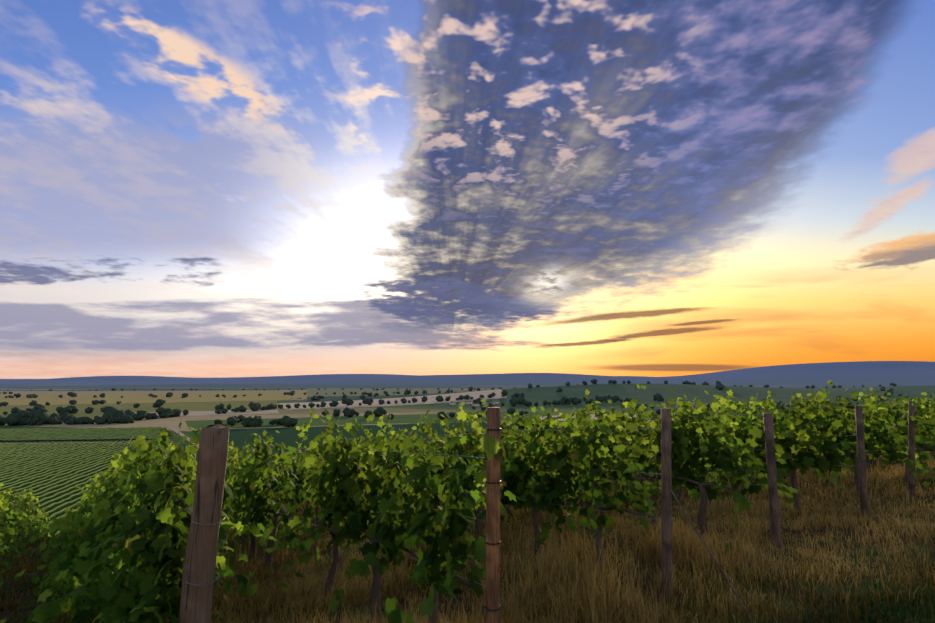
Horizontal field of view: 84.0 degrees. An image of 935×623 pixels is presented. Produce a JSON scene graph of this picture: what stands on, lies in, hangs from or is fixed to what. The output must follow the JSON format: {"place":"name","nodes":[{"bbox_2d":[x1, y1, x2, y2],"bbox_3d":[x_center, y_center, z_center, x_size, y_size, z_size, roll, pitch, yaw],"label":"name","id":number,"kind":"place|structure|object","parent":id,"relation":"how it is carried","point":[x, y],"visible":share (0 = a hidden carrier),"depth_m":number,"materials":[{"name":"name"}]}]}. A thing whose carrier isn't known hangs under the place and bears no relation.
{"place":"outdoors","nodes":[
{"label":"outdoors","id":0,"kind":"place"},
{"bbox_2d":[169,427,198,447],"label":"dirt track","id":1,"kind":"structure","parent":0,"point":[177,432],"depth_m":532.19,"materials":[{"name":"beige soil"}]},
{"bbox_2d":[136,409,278,415],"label":"sand field","id":2,"kind":"structure","parent":0,"point":[204,413],"depth_m":883.43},
{"bbox_2d":[192,420,561,467],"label":"dark field","id":3,"kind":"structure","parent":0,"point":[287,436],"depth_m":532.97,"materials":[{"name":"green plant"}]},
{"bbox_2d":[278,389,506,409],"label":"sand field","id":4,"kind":"structure","parent":0,"point":[432,400],"depth_m":1230.81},
{"bbox_2d":[102,384,751,407],"bbox_3d":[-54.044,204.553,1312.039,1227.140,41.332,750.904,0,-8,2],"label":"farm roofs","id":5,"kind":"structure","parent":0,"point":[449,402],"depth_m":1087.74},
{"bbox_2d":[0,361,934,622],"bbox_3d":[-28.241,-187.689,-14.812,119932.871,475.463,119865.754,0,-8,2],"label":"ground","id":6,"kind":"structure","parent":0,"point":[914,378],"depth_m":971.51,"materials":[{"name":"brown soil"}]},
{"bbox_2d":[42,429,170,441],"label":"hedge","id":7,"kind":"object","parent":6,"relation":"on","point":[78,441],"visible":0.04,"depth_m":462.82,"materials":[{"name":"green plant"}]},
{"bbox_2d":[0,427,170,441],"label":"vineyard","id":8,"kind":"object","parent":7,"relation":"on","point":[61,434],"visible":0.9,"depth_m":508.05,"materials":[{"name":"green plant"}]},
{"bbox_2d":[0,401,276,418],"bbox_3d":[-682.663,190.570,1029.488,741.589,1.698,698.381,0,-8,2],"label":"field olive","id":9,"kind":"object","parent":6,"relation":"on","point":[192,406],"visible":0.46,"depth_m":1087.43,"materials":[{"name":"green plant"}]},
{"bbox_2d":[0,390,306,405],"bbox_3d":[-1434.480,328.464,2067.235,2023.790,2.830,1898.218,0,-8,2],"label":"field","id":10,"kind":"structure","parent":6,"relation":"on","point":[82,397],"depth_m":1765.53,"materials":[{"name":"plant"}]},
{"bbox_2d":[179,424,228,622],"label":"old post","id":11,"kind":"object","parent":6,"relation":"on","point":[199,567],"visible":0.98,"depth_m":3.65,"materials":[{"name":"brown wood"}]},
{"bbox_2d":[186,515,224,585],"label":"ties","id":12,"kind":"object","parent":11,"relation":"attached to","point":[215,572],"visible":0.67,"depth_m":3.62,"materials":[{"name":"grey metal"}]},
{"bbox_2d":[185,411,544,428],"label":"field light","id":13,"kind":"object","parent":6,"relation":"on","point":[343,420],"visible":0.38,"depth_m":707.27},
{"bbox_2d":[307,388,512,396],"bbox_3d":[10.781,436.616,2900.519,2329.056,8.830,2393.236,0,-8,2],"label":"field","id":14,"kind":"structure","parent":6,"relation":"on","point":[311,392],"depth_m":2896.97,"materials":[{"name":"green plant"}]},
{"bbox_2d":[8,437,824,561],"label":"posts","id":15,"kind":"object","parent":6,"relation":"on","point":[261,547],"depth_m":7.91,"materials":[{"name":"brown wood"}]},
{"bbox_2d":[10,401,934,588],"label":"trellis wires","id":16,"kind":"object","parent":15,"relation":"attached to","point":[598,469],"visible":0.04,"depth_m":6.47,"materials":[{"name":"grey"}]},
{"bbox_2d":[0,379,901,428],"bbox_3d":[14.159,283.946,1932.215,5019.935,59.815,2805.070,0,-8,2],"label":"valley trees","id":17,"kind":"object","parent":6,"relation":"on","point":[37,414],"materials":[{"name":"green plant"}]},
{"bbox_2d":[0,380,934,622],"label":"vine","id":18,"kind":"object","parent":6,"relation":"on","point":[132,525],"depth_m":5.98,"materials":[{"name":"green plant"}]},
{"bbox_2d":[0,440,934,622],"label":"grass","id":19,"kind":"structure","parent":6,"relation":"on","point":[595,597],"depth_m":5.70,"materials":[{"name":"brown plant"}]},
{"bbox_2d":[485,407,499,622],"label":"post","id":20,"kind":"object","parent":6,"relation":"on","point":[492,595],"visible":0.88,"depth_m":3.54,"materials":[{"name":"brown wood"}]},
{"bbox_2d":[484,428,501,610],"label":"ties","id":21,"kind":"object","parent":20,"relation":"attached to","point":[485,540],"visible":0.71,"depth_m":3.54,"materials":[{"name":"metal"}]},
{"bbox_2d":[291,384,751,406],"bbox_3d":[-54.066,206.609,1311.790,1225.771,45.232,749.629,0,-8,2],"label":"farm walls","id":22,"kind":"structure","parent":6,"relation":"on","point":[467,402],"depth_m":1099.90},
{"bbox_2d":[180,444,934,585],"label":"vine arms","id":23,"kind":"object","parent":6,"relation":"on","point":[462,581],"depth_m":6.50},
{"bbox_2d":[661,401,914,601],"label":"wooden posts","id":24,"kind":"object","parent":6,"relation":"on","point":[666,496],"visible":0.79,"depth_m":6.23,"materials":[{"name":"brown wood"}]},
{"bbox_2d":[660,474,754,622],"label":"guy wire","id":25,"kind":"object","parent":24,"relation":"attached to","point":[711,555],"visible":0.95,"depth_m":4.58,"materials":[{"name":"grey metal"}]},
{"bbox_2d":[0,0,934,378],"label":"sky","id":26,"kind":"structure","parent":0,"point":[189,188],"materials":[{"name":"blue"}]},
{"bbox_2d":[307,384,673,401],"bbox_3d":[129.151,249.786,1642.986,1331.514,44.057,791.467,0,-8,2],"label":"green field","id":27,"kind":"structure","parent":0,"point":[331,398],"depth_m":1459.21,"materials":[{"name":"green plant"}]},
{"bbox_2d":[539,413,647,420],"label":"sand field","id":28,"kind":"structure","parent":0,"point":[592,417],"depth_m":762.66,"materials":[{"name":"beige sand"}]},
{"bbox_2d":[589,406,790,423],"bbox_3d":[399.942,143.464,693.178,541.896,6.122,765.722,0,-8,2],"label":"field","id":29,"kind":"structure","parent":0,"point":[788,408],"depth_m":918.30,"materials":[{"name":"green plant"}]},
{"bbox_2d":[622,384,889,410],"bbox_3d":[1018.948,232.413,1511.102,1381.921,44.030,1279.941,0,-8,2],"label":"field","id":30,"kind":"structure","parent":0,"point":[690,392],"depth_m":1280.78,"materials":[{"name":"green plant"}]},
{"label":"vineyard soil","id":31,"kind":"structure","parent":0,"visible":0},
{"bbox_2d":[0,441,181,534],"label":"vineyard","id":32,"kind":"object","parent":31,"relation":"on","point":[53,476],"visible":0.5,"depth_m":310.35,"materials":[{"name":"green plant"}]}
]}

